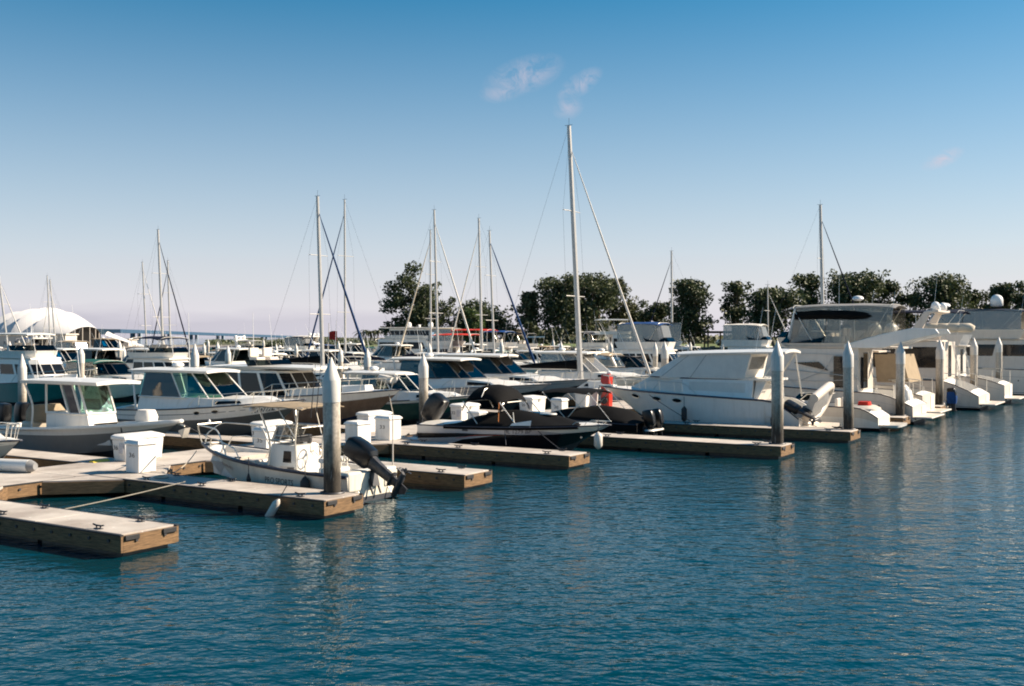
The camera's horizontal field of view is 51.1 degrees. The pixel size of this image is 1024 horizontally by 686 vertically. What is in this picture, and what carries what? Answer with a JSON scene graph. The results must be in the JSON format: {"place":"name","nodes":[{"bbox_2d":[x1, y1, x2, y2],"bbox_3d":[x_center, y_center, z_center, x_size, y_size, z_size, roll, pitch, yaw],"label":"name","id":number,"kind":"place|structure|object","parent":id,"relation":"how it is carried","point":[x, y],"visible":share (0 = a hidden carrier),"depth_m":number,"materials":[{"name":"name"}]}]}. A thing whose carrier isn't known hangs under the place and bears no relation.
{"place":"outdoors","nodes":[
{"label":"outdoors","id":0,"kind":"place"},
{"bbox_2d":[0,334,78,347],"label":"building","id":1,"kind":"structure","parent":0,"point":[12,339],"depth_m":300.00,"materials":[{"name":"white glass"}]},
{"bbox_2d":[0,345,235,348],"bbox_3d":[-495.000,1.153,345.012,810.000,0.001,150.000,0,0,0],"label":"shell ground","id":2,"kind":"structure","parent":0,"point":[191,346],"depth_m":347.71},
{"bbox_2d":[0,308,100,346],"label":"concert shell","id":3,"kind":"object","parent":2,"relation":"on","point":[84,327],"visible":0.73,"depth_m":323.23},
{"bbox_2d":[202,338,456,344],"bbox_3d":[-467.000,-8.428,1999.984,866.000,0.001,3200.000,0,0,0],"label":"shore","id":4,"kind":"structure","parent":0,"point":[257,343],"depth_m":912.29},
{"bbox_2d":[98,329,292,339],"bbox_3d":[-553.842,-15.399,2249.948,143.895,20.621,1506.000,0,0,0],"label":"bridge","id":5,"kind":"structure","parent":4,"relation":"on","point":[141,332],"depth_m":1928.28,"materials":[{"name":"blue paint"}]},
{"bbox_2d":[259,336,377,345],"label":"treeline","id":6,"kind":"object","parent":4,"relation":"on","point":[281,342],"visible":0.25,"depth_m":395.86,"materials":[{"name":"green plant"}]},
{"bbox_2d":[0,337,1023,685],"bbox_3d":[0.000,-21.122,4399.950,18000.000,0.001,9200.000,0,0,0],"label":"water","id":7,"kind":"structure","parent":0,"point":[890,557],"depth_m":19.10,"materials":[{"name":"teal liquid"}]},
{"bbox_2d":[0,422,22,458],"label":"express boat","id":8,"kind":"object","parent":7,"relation":"on","point":[7,444],"visible":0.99,"depth_m":32.22,"materials":[{"name":"paint"}]},
{"bbox_2d":[17,354,26,401],"bbox_3d":[-20.406,3.269,44.621,0.540,5.646,0.539,0,0,40],"label":"mooring pile","id":9,"kind":"object","parent":7,"relation":"in","point":[22,375],"visible":0.41,"depth_m":44.48,"materials":[{"name":"concrete"}]},
{"bbox_2d":[0,321,97,404],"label":"boat","id":10,"kind":"object","parent":7,"relation":"on","point":[49,363],"visible":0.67,"depth_m":68.89,"materials":[{"name":"paint"}]},
{"bbox_2d":[4,448,113,466],"bbox_3d":[-17.878,4.132,36.804,11.690,0.910,1.450,0,0,32],"label":"finger dock","id":11,"kind":"object","parent":7,"relation":"on","point":[42,458],"visible":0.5,"depth_m":34.58,"materials":[{"name":"concrete"}]},
{"bbox_2d":[43,328,76,364],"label":"hardtop boat","id":12,"kind":"object","parent":7,"relation":"on","point":[66,354],"visible":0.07,"depth_m":100.21,"materials":[{"name":"paint"}]},
{"bbox_2d":[77,345,85,408],"bbox_3d":[-25.566,3.033,63.476,0.600,5.900,0.600,0,0,0],"label":"mooring pile","id":13,"kind":"object","parent":7,"relation":"in","point":[81,358],"visible":0.52,"depth_m":63.33,"materials":[{"name":"concrete"}]},
{"bbox_2d":[0,486,178,555],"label":"finger dock","id":14,"kind":"object","parent":7,"relation":"on","point":[102,533],"visible":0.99,"depth_m":22.18,"materials":[{"name":"wood"}]},
{"bbox_2d":[64,330,124,373],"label":"hardtop boat","id":15,"kind":"object","parent":7,"relation":"on","point":[100,353],"visible":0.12,"depth_m":87.78,"materials":[{"name":"paint"}]},
{"bbox_2d":[0,308,189,457],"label":"console boat","id":16,"kind":"object","parent":7,"relation":"on","point":[73,428],"visible":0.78,"depth_m":39.16,"materials":[{"name":"paint"}]},
{"bbox_2d":[65,359,144,400],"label":"express boat","id":17,"kind":"object","parent":7,"relation":"on","point":[114,369],"visible":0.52,"depth_m":72.53,"materials":[{"name":"paint"}]},
{"bbox_2d":[129,229,188,349],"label":"sailing boat","id":18,"kind":"object","parent":7,"relation":"on","point":[160,292],"visible":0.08,"depth_m":127.84,"materials":[{"name":"paint"}]},
{"bbox_2d":[126,324,224,392],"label":"flybridge boat","id":19,"kind":"object","parent":7,"relation":"on","point":[161,356],"visible":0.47,"depth_m":77.93,"materials":[{"name":"paint"}]},
{"bbox_2d":[42,465,363,518],"bbox_3d":[-7.784,4.131,28.347,8.850,1.010,4.458,0,0,32],"label":"finger dock","id":20,"kind":"object","parent":7,"relation":"on","point":[301,501],"visible":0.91,"depth_m":27.82,"materials":[{"name":"wood"}]},
{"bbox_2d":[124,438,157,472],"bbox_3d":[-10.728,3.240,30.864,0.721,0.938,0.700,0,0,32],"label":"box","id":21,"kind":"object","parent":20,"relation":"on","point":[140,455],"visible":1,"depth_m":30.64,"materials":[{"name":"white plastic"}]},
{"bbox_2d":[162,431,252,448],"bbox_3d":[-13.926,4.096,43.061,11.690,0.910,1.450,0,0,32],"label":"finger dock","id":22,"kind":"object","parent":7,"relation":"on","point":[177,440],"visible":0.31,"depth_m":41.40,"materials":[{"name":"wood"}]},
{"bbox_2d":[115,328,306,436],"bbox_3d":[-12.828,1.812,45.370,10.968,5.251,3.384,0,0,32],"label":"express boat","id":23,"kind":"object","parent":7,"relation":"on","point":[217,395],"visible":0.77,"depth_m":44.37,"materials":[{"name":"paint"}]},
{"bbox_2d":[205,330,249,367],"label":"hardtop boat","id":24,"kind":"object","parent":7,"relation":"on","point":[239,355],"visible":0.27,"depth_m":99.38,"materials":[{"name":"paint"}]},
{"bbox_2d":[186,316,401,424],"bbox_3d":[-10.607,1.553,51.181,13.416,6.001,3.583,0,0,32],"label":"express boat","id":25,"kind":"object","parent":7,"relation":"on","point":[266,371],"visible":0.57,"depth_m":49.81,"materials":[{"name":"paint"}]},
{"bbox_2d":[283,332,314,356],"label":"flybridge boat","id":26,"kind":"object","parent":7,"relation":"on","point":[302,342],"visible":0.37,"depth_m":146.96,"materials":[{"name":"paint"}]},
{"bbox_2d":[197,336,411,504],"bbox_3d":[-5.955,1.942,29.853,7.722,5.170,2.414,0,0,32],"label":"console boat","id":27,"kind":"object","parent":7,"relation":"on","point":[366,471],"visible":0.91,"depth_m":29.28,"materials":[{"name":"paint"}]},
{"bbox_2d":[0,401,630,500],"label":"walkway dock","id":28,"kind":"object","parent":7,"relation":"on","point":[23,485],"visible":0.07,"depth_m":31.85,"materials":[{"name":"concrete"}]},
{"bbox_2d":[0,458,37,472],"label":"fender cylinder","id":29,"kind":"object","parent":28,"relation":"on","point":[17,465],"visible":1,"depth_m":30.58,"materials":[{"name":"white plastic"}]},
{"bbox_2d":[111,431,164,461],"bbox_3d":[-11.873,3.272,34.012,0.700,0.838,1.560,0,0,32],"label":"dock box","id":30,"kind":"object","parent":28,"relation":"on","point":[119,446],"visible":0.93,"depth_m":33.54,"materials":[{"name":"white plastic"}]},
{"bbox_2d":[356,410,392,431],"bbox_3d":[-5.656,3.214,44.042,0.700,0.838,1.560,0,0,32],"label":"dock box","id":31,"kind":"object","parent":28,"relation":"on","point":[367,415],"visible":0.55,"depth_m":43.53,"materials":[{"name":"white plastic"}]},
{"bbox_2d":[449,402,480,419],"bbox_3d":[-2.154,3.183,49.400,0.700,0.838,1.560,0,0,32],"label":"dock box","id":32,"kind":"object","parent":28,"relation":"on","point":[457,413],"visible":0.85,"depth_m":48.87,"materials":[{"name":"white plastic"}]},
{"bbox_2d":[519,395,546,411],"bbox_3d":[1.050,3.123,54.473,0.880,0.899,1.410,0,0,32],"label":"dock box","id":33,"kind":"object","parent":28,"relation":"on","point":[538,401],"visible":0.82,"depth_m":54.06,"materials":[{"name":"white plastic"}]},
{"bbox_2d":[574,392,597,406],"bbox_3d":[4.169,3.094,59.599,0.780,0.898,1.560,0,0,32],"label":"dock box","id":34,"kind":"object","parent":28,"relation":"on","point":[588,400],"visible":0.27,"depth_m":59.09,"materials":[{"name":"white plastic"}]},
{"bbox_2d":[600,371,612,405],"bbox_3d":[5.276,2.542,59.682,0.588,2.000,0.648,0,0,32],"label":"hose cabinet","id":35,"kind":"object","parent":28,"relation":"on","point":[607,400],"visible":0.69,"depth_m":59.48,"materials":[{"name":"red paint"}]},
{"bbox_2d":[269,190,365,386],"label":"sailing boat","id":36,"kind":"object","parent":7,"relation":"on","point":[320,359],"visible":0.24,"depth_m":83.85,"materials":[{"name":"paint"}]},
{"bbox_2d":[290,422,344,435],"bbox_3d":[-10.562,4.065,48.387,11.690,0.910,1.450,0,0,32],"label":"finger dock","id":37,"kind":"object","parent":7,"relation":"on","point":[314,431],"visible":0.07,"depth_m":46.48,"materials":[{"name":"wood"}]},
{"bbox_2d":[320,357,344,494],"bbox_3d":[-4.473,3.273,26.619,0.630,5.846,0.629,-1,0,-21],"label":"mooring pile","id":38,"kind":"object","parent":7,"relation":"in","point":[331,390],"visible":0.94,"depth_m":26.43,"materials":[{"name":"concrete"}]},
{"bbox_2d":[300,327,381,377],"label":"hardtop boat","id":39,"kind":"object","parent":7,"relation":"on","point":[334,356],"visible":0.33,"depth_m":91.63,"materials":[{"name":"paint"}]},
{"bbox_2d":[205,454,491,489],"bbox_3d":[-4.715,4.103,33.103,8.960,1.010,4.458,0,0,32],"label":"finger dock","id":40,"kind":"object","parent":7,"relation":"on","point":[449,477],"visible":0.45,"depth_m":30.93,"materials":[{"name":"wood"}]},
{"bbox_2d":[252,426,277,448],"bbox_3d":[-8.115,3.216,35.187,0.721,0.938,0.640,0,0,32],"label":"power pedestal","id":41,"kind":"object","parent":40,"relation":"on","point":[259,433],"visible":0.52,"depth_m":34.95,"materials":[{"name":"white plastic"}]},
{"bbox_2d":[306,194,399,369],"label":"sailing boat","id":42,"kind":"object","parent":7,"relation":"on","point":[374,358],"visible":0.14,"depth_m":96.90,"materials":[{"name":"paint"}]},
{"bbox_2d":[357,328,412,364],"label":"hardtop boat","id":43,"kind":"object","parent":7,"relation":"on","point":[382,350],"visible":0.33,"depth_m":119.56,"materials":[{"name":"paint"}]},
{"bbox_2d":[342,338,469,422],"bbox_3d":[-5.881,1.976,55.059,9.368,4.811,2.884,0,0,32],"label":"express boat","id":44,"kind":"object","parent":7,"relation":"on","point":[405,403],"visible":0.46,"depth_m":53.66,"materials":[{"name":"paint"}]},
{"bbox_2d":[371,322,454,352],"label":"motor yacht","id":45,"kind":"object","parent":7,"relation":"on","point":[412,335],"visible":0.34,"depth_m":147.47,"materials":[{"name":"paint"}]},
{"bbox_2d":[417,353,427,423],"bbox_3d":[-3.993,3.264,48.313,0.619,5.613,0.620,0,1,-16],"label":"mooring pile","id":46,"kind":"object","parent":7,"relation":"in","point":[423,379],"visible":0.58,"depth_m":48.12,"materials":[{"name":"concrete"}]},
{"bbox_2d":[388,209,475,358],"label":"sailing boat","id":47,"kind":"object","parent":7,"relation":"on","point":[435,261],"visible":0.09,"depth_m":109.86,"materials":[{"name":"paint"}]},
{"bbox_2d":[397,230,466,355],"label":"sailing boat","id":48,"kind":"object","parent":7,"relation":"on","point":[430,318],"visible":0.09,"depth_m":117.95,"materials":[{"name":"paint"}]},
{"bbox_2d":[406,321,465,352],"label":"flybridge boat","id":49,"kind":"object","parent":7,"relation":"on","point":[456,345],"visible":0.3,"depth_m":127.86,"materials":[{"name":"paint"}]},
{"bbox_2d":[341,436,589,468],"bbox_3d":[-1.569,4.075,37.953,9.100,1.010,4.458,0,0,32],"label":"finger dock","id":50,"kind":"object","parent":7,"relation":"on","point":[404,446],"visible":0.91,"depth_m":36.98,"materials":[{"name":"concrete"}]},
{"bbox_2d":[344,420,371,442],"bbox_3d":[-5.643,3.244,39.007,0.759,0.836,0.830,0,0,32],"label":"box","id":51,"kind":"object","parent":50,"relation":"on","point":[361,428],"visible":0.86,"depth_m":38.74,"materials":[{"name":"white plastic"}]},
{"bbox_2d":[374,415,401,440],"bbox_3d":[-4.724,3.195,40.556,0.860,0.918,0.780,0,0,32],"label":"box","id":52,"kind":"object","parent":50,"relation":"on","point":[383,427],"visible":0.99,"depth_m":40.30,"materials":[{"name":"white plastic"}]},
{"bbox_2d":[389,331,550,409],"bbox_3d":[-3.472,1.643,62.524,13.267,5.391,3.883,0,0,32],"label":"hardtop cruiser","id":53,"kind":"object","parent":7,"relation":"on","point":[444,373],"visible":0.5,"depth_m":61.03,"materials":[{"name":"paint"}]},
{"bbox_2d":[447,226,537,372],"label":"sailing boat","id":54,"kind":"object","parent":7,"relation":"on","point":[523,332],"visible":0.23,"depth_m":107.85,"materials":[{"name":"paint"}]},
{"bbox_2d":[448,218,540,372],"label":"sailing boat","id":55,"kind":"object","parent":7,"relation":"on","point":[480,300],"visible":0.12,"depth_m":115.88,"materials":[{"name":"paint"}]},
{"bbox_2d":[483,323,516,352],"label":"flybridge boat","id":56,"kind":"object","parent":7,"relation":"on","point":[508,346],"visible":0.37,"depth_m":135.93,"materials":[{"name":"paint"}]},
{"bbox_2d":[407,384,611,450],"bbox_3d":[-0.413,3.012,40.197,9.241,2.910,2.574,0,0,32],"label":"speedboat","id":57,"kind":"object","parent":7,"relation":"on","point":[521,428],"visible":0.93,"depth_m":39.12,"materials":[{"name":"paint"}]},
{"bbox_2d":[433,325,590,408],"bbox_3d":[-1.142,1.545,66.493,13.566,5.541,3.883,0,0,32],"label":"hardtop cruiser","id":58,"kind":"object","parent":7,"relation":"on","point":[495,365],"visible":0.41,"depth_m":64.91,"materials":[{"name":"paint"}]},
{"bbox_2d":[500,125,650,399],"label":"sailing boat","id":59,"kind":"object","parent":7,"relation":"on","point":[577,364],"visible":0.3,"depth_m":68.33,"materials":[{"name":"paint"}]},
{"bbox_2d":[532,325,650,385],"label":"express boat","id":60,"kind":"object","parent":7,"relation":"on","point":[596,368],"visible":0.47,"depth_m":72.64,"materials":[{"name":"paint"}]},
{"bbox_2d":[581,331,607,350],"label":"flybridge boat","id":61,"kind":"object","parent":7,"relation":"on","point":[595,344],"visible":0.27,"depth_m":136.40,"materials":[{"name":"paint"}]},
{"bbox_2d":[530,387,663,435],"bbox_3d":[3.550,3.220,46.625,6.870,2.518,2.384,0,0,32],"label":"covered boat","id":62,"kind":"object","parent":7,"relation":"on","point":[648,422],"visible":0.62,"depth_m":45.35,"materials":[{"name":"fabric"}]},
{"bbox_2d":[592,316,634,355],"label":"trawler","id":63,"kind":"object","parent":7,"relation":"on","point":[614,335],"visible":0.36,"depth_m":127.28,"materials":[{"name":"paint"}]},
{"bbox_2d":[591,322,658,374],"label":"express boat","id":64,"kind":"object","parent":7,"relation":"on","point":[632,362],"visible":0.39,"depth_m":81.05,"materials":[{"name":"paint"}]},
{"bbox_2d":[606,312,677,367],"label":"flybridge boat","id":65,"kind":"object","parent":7,"relation":"on","point":[646,343],"visible":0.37,"depth_m":86.00,"materials":[{"name":"paint"}]},
{"bbox_2d":[598,317,691,365],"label":"flybridge boat","id":66,"kind":"object","parent":7,"relation":"on","point":[678,347],"visible":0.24,"depth_m":111.59,"materials":[{"name":"paint"}]},
{"bbox_2d":[578,431,794,458],"bbox_3d":[4.060,4.050,42.287,13.990,1.010,4.558,0,0,32],"label":"finger dock","id":67,"kind":"object","parent":7,"relation":"on","point":[746,448],"visible":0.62,"depth_m":39.90,"materials":[{"name":"concrete"}]},
{"bbox_2d":[597,310,839,427],"bbox_3d":[9.290,1.456,50.796,11.870,6.201,3.613,0,0,32],"label":"canvas cruiser","id":68,"kind":"object","parent":7,"relation":"on","point":[723,386],"visible":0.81,"depth_m":49.30,"materials":[{"name":"paint"}]},
{"bbox_2d":[783,382,834,425],"bbox_3d":[13.511,2.672,47.857,1.832,1.800,3.626,27,31,28],"label":"inflatable dinghy","id":69,"kind":"object","parent":68,"relation":"on","point":[813,410],"visible":0.99,"depth_m":47.07,"materials":[{"name":"white rubber"}]},
{"bbox_2d":[719,317,772,349],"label":"flybridge boat","id":70,"kind":"object","parent":7,"relation":"on","point":[750,342],"visible":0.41,"depth_m":106.62,"materials":[{"name":"paint"}]},
{"bbox_2d":[662,420,860,442],"bbox_3d":[8.133,4.016,48.230,14.530,1.010,4.558,0,0,32],"label":"finger dock","id":71,"kind":"object","parent":7,"relation":"on","point":[834,434],"visible":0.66,"depth_m":45.97,"materials":[{"name":"wood"}]},
{"bbox_2d":[769,340,785,444],"bbox_3d":[9.651,3.011,38.916,0.629,6.227,0.630,0,0,-25],"label":"mooring pile","id":72,"kind":"object","parent":7,"relation":"in","point":[777,362],"visible":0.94,"depth_m":38.73,"materials":[{"name":"concrete"}]},
{"bbox_2d":[769,204,861,333],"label":"sailing boat","id":73,"kind":"object","parent":7,"relation":"on","point":[822,283],"visible":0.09,"depth_m":103.81,"materials":[{"name":"paint"}]},
{"bbox_2d":[841,341,855,429],"bbox_3d":[14.153,2.997,45.014,0.619,6.184,0.620,-1,1,-20],"label":"mooring pile","id":74,"kind":"object","parent":7,"relation":"in","point":[848,391],"visible":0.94,"depth_m":44.84,"materials":[{"name":"concrete"}]},
{"bbox_2d":[795,392,906,430],"bbox_3d":[14.830,3.411,51.685,7.940,1.979,2.684,0,0,32],"label":"runabout","id":75,"kind":"object","parent":7,"relation":"on","point":[868,416],"visible":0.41,"depth_m":49.91,"materials":[{"name":"paint"}]},
{"bbox_2d":[760,295,950,423],"bbox_3d":[15.501,0.466,57.631,14.699,8.100,3.883,0,0,32],"label":"yacht","id":76,"kind":"object","parent":7,"relation":"on","point":[820,361],"visible":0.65,"depth_m":55.26,"materials":[{"name":"paint"}]},
{"bbox_2d":[834,356,842,387],"bbox_3d":[16.843,1.482,54.862,0.700,1.600,0.060,0,0,32],"label":"saloon door","id":77,"kind":"structure","parent":76,"relation":"in","point":[838,360],"depth_m":54.89,"materials":[{"name":"brown glass"}]},
{"bbox_2d":[777,292,951,412],"bbox_3d":[17.340,0.793,61.558,14.416,7.401,3.783,0,0,32],"label":"yacht","id":78,"kind":"object","parent":7,"relation":"on","point":[885,365],"visible":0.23,"depth_m":58.47,"materials":[{"name":"paint"}]},
{"bbox_2d":[894,341,905,415],"bbox_3d":[19.186,2.980,52.906,0.620,6.127,0.620,1,1,31],"label":"mooring pile","id":79,"kind":"object","parent":7,"relation":"in","point":[900,381],"visible":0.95,"depth_m":52.71,"materials":[{"name":"concrete"}]},
{"bbox_2d":[811,282,1004,409],"bbox_3d":[21.985,0.126,68.910,17.415,8.650,4.683,0,0,32],"label":"motor yacht","id":80,"kind":"object","parent":7,"relation":"on","point":[970,396],"visible":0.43,"depth_m":64.97,"materials":[{"name":"paint"}]},
{"bbox_2d":[935,340,944,404],"bbox_3d":[24.579,2.900,61.519,0.639,6.188,0.640,1,0,34],"label":"mooring pile","id":81,"kind":"object","parent":7,"relation":"in","point":[939,395],"visible":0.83,"depth_m":61.34,"materials":[{"name":"concrete"}]},
{"bbox_2d":[877,300,1023,403],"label":"yacht","id":82,"kind":"object","parent":7,"relation":"on","point":[998,389],"visible":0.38,"depth_m":70.90,"materials":[{"name":"paint"}]},
{"bbox_2d":[970,338,977,385],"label":"mooring pile","id":83,"kind":"object","parent":7,"relation":"in","point":[973,357],"visible":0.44,"depth_m":67.67,"materials":[{"name":"concrete"}]},
{"bbox_2d":[929,294,1023,395],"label":"yacht","id":84,"kind":"object","parent":7,"relation":"on","point":[1012,341],"visible":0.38,"depth_m":79.39,"materials":[{"name":"paint"}]},
{"bbox_2d":[0,0,1023,336],"label":"sky","id":85,"kind":"structure","parent":0,"point":[713,132],"materials":[{"name":"blue"}]},
{"bbox_2d":[365,343,779,346],"bbox_3d":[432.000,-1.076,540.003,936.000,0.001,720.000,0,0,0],"label":"park lawn","id":86,"kind":"structure","parent":0,"point":[699,345],"depth_m":252.31,"materials":[{"name":"green plant"}]},
{"bbox_2d":[378,260,456,335],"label":"evergreen tree","id":87,"kind":"object","parent":86,"relation":"on","point":[420,312],"visible":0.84,"depth_m":210.99,"materials":[{"name":"green plant"}]},
{"bbox_2d":[461,307,486,343],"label":"young tree","id":88,"kind":"object","parent":86,"relation":"on","point":[472,316],"visible":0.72,"depth_m":207.66,"materials":[{"name":"green plant"}]},
{"bbox_2d":[440,298,520,343],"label":"evergreen tree","id":89,"kind":"object","parent":86,"relation":"on","point":[500,322],"visible":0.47,"depth_m":214.21,"materials":[{"name":"green plant"}]},
{"bbox_2d":[514,291,542,332],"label":"evergreen tree","id":90,"kind":"object","parent":86,"relation":"on","point":[528,309],"visible":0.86,"depth_m":212.57,"materials":[{"name":"green plant"}]},
{"bbox_2d":[532,272,589,345],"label":"evergreen tree","id":91,"kind":"object","parent":86,"relation":"on","point":[558,309],"visible":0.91,"depth_m":211.55,"materials":[{"name":"green plant"}]},
{"bbox_2d":[567,271,625,339],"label":"evergreen tree","id":92,"kind":"object","parent":86,"relation":"on","point":[598,293],"visible":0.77,"depth_m":213.46,"materials":[{"name":"green plant"}]},
{"bbox_2d":[601,276,638,328],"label":"evergreen tree","id":93,"kind":"object","parent":86,"relation":"on","point":[616,313],"visible":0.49,"depth_m":220.91,"materials":[{"name":"green plant"}]},
{"bbox_2d":[619,299,648,341],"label":"evergreen tree","id":94,"kind":"object","parent":86,"relation":"on","point":[634,316],"visible":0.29,"depth_m":225.05,"materials":[{"name":"green plant"}]},
{"bbox_2d":[495,328,777,343],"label":"treeline","id":95,"kind":"object","parent":86,"relation":"on","point":[712,339],"visible":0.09,"depth_m":316.18,"materials":[{"name":"green plant"}]},
{"bbox_2d":[637,301,673,337],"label":"evergreen tree","id":96,"kind":"object","parent":86,"relation":"on","point":[660,314],"visible":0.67,"depth_m":218.65,"materials":[{"name":"green plant"}]},
{"bbox_2d":[664,277,718,345],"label":"tree","id":97,"kind":"object","parent":86,"relation":"on","point":[686,309],"visible":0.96,"depth_m":210.52,"materials":[{"name":"green plant"}]},
{"bbox_2d":[718,279,753,339],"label":"evergreen tree","id":98,"kind":"object","parent":86,"relation":"on","point":[736,307],"visible":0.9,"depth_m":211.49,"materials":[{"name":"green plant"}]},
{"bbox_2d":[739,285,810,347],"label":"evergreen tree","id":99,"kind":"object","parent":86,"relation":"on","point":[790,297],"visible":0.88,"depth_m":202.92,"materials":[{"name":"green plant"}]},
{"bbox_2d":[786,271,825,330],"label":"evergreen tree","id":100,"kind":"object","parent":86,"relation":"on","point":[809,281],"visible":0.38,"depth_m":210.64,"materials":[{"name":"green plant"}]},
{"bbox_2d":[810,268,897,328],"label":"evergreen tree","id":101,"kind":"object","parent":86,"relation":"on","point":[863,286],"visible":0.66,"depth_m":208.17,"materials":[{"name":"green plant"}]},
{"bbox_2d":[867,279,904,327],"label":"evergreen tree","id":102,"kind":"object","parent":86,"relation":"on","point":[893,288],"visible":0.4,"depth_m":215.31,"materials":[{"name":"green plant"}]},
{"bbox_2d":[890,292,919,328],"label":"evergreen tree","id":103,"kind":"object","parent":86,"relation":"on","point":[907,316],"visible":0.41,"depth_m":220.23,"materials":[{"name":"green plant"}]},
{"bbox_2d":[901,271,982,327],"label":"evergreen tree","id":104,"kind":"object","parent":86,"relation":"on","point":[949,289],"visible":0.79,"depth_m":210.96,"materials":[{"name":"green plant"}]},
{"bbox_2d":[957,289,990,327],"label":"evergreen tree","id":105,"kind":"object","parent":86,"relation":"on","point":[975,298],"visible":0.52,"depth_m":218.62,"materials":[{"name":"green plant"}]},
{"bbox_2d":[983,282,1016,328],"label":"evergreen tree","id":106,"kind":"object","parent":86,"relation":"on","point":[1005,290],"visible":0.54,"depth_m":214.62,"materials":[{"name":"green plant"}]},
{"bbox_2d":[999,280,1023,328],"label":"evergreen tree","id":107,"kind":"object","parent":86,"relation":"on","point":[1018,300],"visible":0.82,"depth_m":211.85,"materials":[{"name":"green plant"}]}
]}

